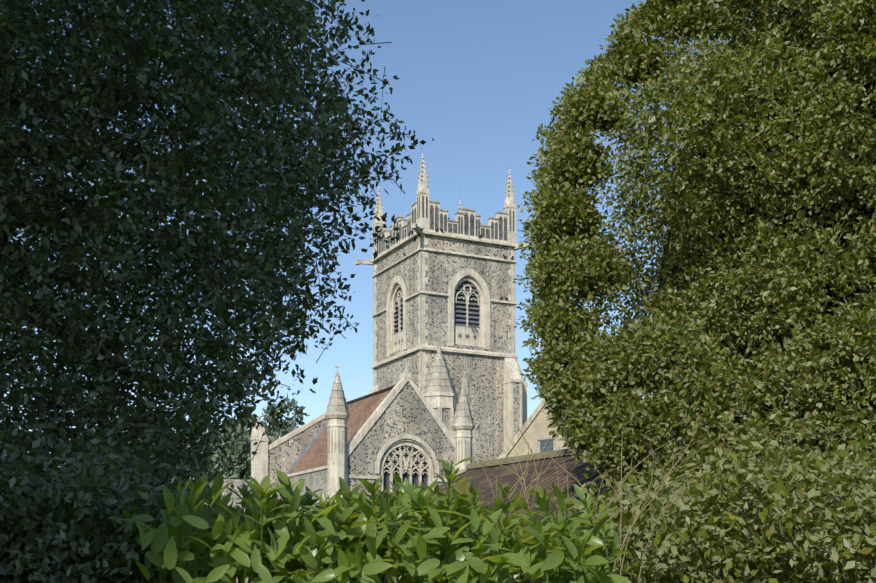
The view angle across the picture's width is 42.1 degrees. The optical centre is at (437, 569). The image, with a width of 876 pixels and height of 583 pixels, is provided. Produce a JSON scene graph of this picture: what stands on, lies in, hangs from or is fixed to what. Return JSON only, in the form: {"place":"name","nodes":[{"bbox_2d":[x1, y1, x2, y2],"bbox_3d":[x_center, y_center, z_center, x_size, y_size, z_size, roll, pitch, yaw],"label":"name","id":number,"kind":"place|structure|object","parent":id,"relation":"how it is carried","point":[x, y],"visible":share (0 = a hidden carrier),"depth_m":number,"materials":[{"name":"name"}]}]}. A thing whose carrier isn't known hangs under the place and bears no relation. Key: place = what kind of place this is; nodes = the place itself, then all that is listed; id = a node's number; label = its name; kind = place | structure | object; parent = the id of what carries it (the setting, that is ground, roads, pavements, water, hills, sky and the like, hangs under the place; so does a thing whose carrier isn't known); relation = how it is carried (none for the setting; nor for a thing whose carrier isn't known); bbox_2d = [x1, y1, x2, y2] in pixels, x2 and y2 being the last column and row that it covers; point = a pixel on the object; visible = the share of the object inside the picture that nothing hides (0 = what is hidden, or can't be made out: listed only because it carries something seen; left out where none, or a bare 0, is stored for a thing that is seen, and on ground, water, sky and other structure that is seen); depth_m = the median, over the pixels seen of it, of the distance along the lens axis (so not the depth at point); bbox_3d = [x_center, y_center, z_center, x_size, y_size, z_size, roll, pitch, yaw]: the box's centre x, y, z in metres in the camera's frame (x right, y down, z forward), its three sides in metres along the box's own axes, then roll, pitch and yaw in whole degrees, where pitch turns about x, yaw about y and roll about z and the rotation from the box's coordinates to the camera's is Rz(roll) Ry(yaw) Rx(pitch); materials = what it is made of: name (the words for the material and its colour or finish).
{"place":"outdoors","nodes":[
{"label":"outdoors","id":0,"kind":"place"},
{"bbox_2d":[0,430,237,582],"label":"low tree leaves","id":1,"kind":"object","parent":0,"point":[49,528],"visible":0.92,"depth_m":5.54,"materials":[{"name":"green plant"}]},
{"bbox_2d":[68,416,205,495],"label":"tree leaves","id":2,"kind":"object","parent":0,"point":[195,450],"depth_m":146.44,"materials":[{"name":"green plant"}]},
{"bbox_2d":[0,0,433,572],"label":"tree","id":3,"kind":"object","parent":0,"point":[20,193],"depth_m":7.43,"materials":[{"name":"green plant"}]},
{"bbox_2d":[189,432,246,478],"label":"tree leaves","id":4,"kind":"object","parent":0,"point":[209,472],"visible":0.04,"depth_m":152.43,"materials":[{"name":"green plant"}]},
{"bbox_2d":[204,393,309,479],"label":"tree","id":5,"kind":"object","parent":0,"point":[235,453],"depth_m":145.87,"materials":[{"name":"green plant"}]},
{"bbox_2d":[226,421,283,479],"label":"tree leaves","id":6,"kind":"object","parent":5,"relation":"attached to","point":[249,469],"depth_m":147.63,"materials":[{"name":"green plant"}]},
{"bbox_2d":[172,154,532,582],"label":"church","id":7,"kind":"structure","parent":0,"point":[448,380],"depth_m":74.27,"materials":[{"name":"stone"}]},
{"bbox_2d":[387,217,513,326],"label":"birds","id":8,"kind":"object","parent":7,"relation":"attached to","point":[441,230],"visible":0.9,"depth_m":75.26},
{"bbox_2d":[118,481,631,582],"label":"hedge","id":9,"kind":"object","parent":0,"point":[464,565],"visible":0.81,"depth_m":4.62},
{"bbox_2d":[0,0,752,480],"label":"sky","id":10,"kind":"structure","parent":0,"point":[479,78],"materials":[{"name":"blue"}]},
{"bbox_2d":[131,418,748,582],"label":"twigs","id":11,"kind":"object","parent":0,"point":[196,574],"visible":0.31,"depth_m":5.02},
{"bbox_2d":[497,394,639,458],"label":"house","id":12,"kind":"structure","parent":0,"point":[534,430],"depth_m":48.32,"materials":[{"name":"beige paint"}]},
{"bbox_3d":[0.467,0.867,5.616,19.000,1.512,1.500,0,0,1],"label":"hedge","id":13,"kind":"object","parent":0,"visible":0},
{"bbox_2d":[107,458,645,582],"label":"hedge shoot leaves","id":14,"kind":"object","parent":13,"relation":"on","point":[397,497],"visible":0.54,"depth_m":4.96,"materials":[{"name":"green plant"}]},
{"label":"ground","id":15,"kind":"structure","parent":0,"visible":0},
{"bbox_2d":[456,469,465,474],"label":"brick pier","id":16,"kind":"structure","parent":15,"relation":"on","point":[460,471],"depth_m":24.12,"materials":[{"name":"stone"}]},
{"bbox_2d":[379,423,752,582],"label":"outbuilding","id":17,"kind":"structure","parent":15,"relation":"on","point":[480,480],"depth_m":20.70,"materials":[{"name":"brown tile"}]},
{"bbox_2d":[512,0,875,549],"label":"tree","id":18,"kind":"object","parent":15,"relation":"on","point":[591,383],"depth_m":15.02,"materials":[{"name":"green plant"}]},
{"bbox_2d":[543,405,875,582],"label":"shrub","id":19,"kind":"object","parent":15,"relation":"on","point":[749,525],"depth_m":5.85,"materials":[{"name":"green plant"}]},
{"bbox_2d":[657,0,875,460],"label":"tree","id":20,"kind":"object","parent":15,"relation":"on","point":[855,191],"visible":0.02,"depth_m":17.60,"materials":[{"name":"green plant"}]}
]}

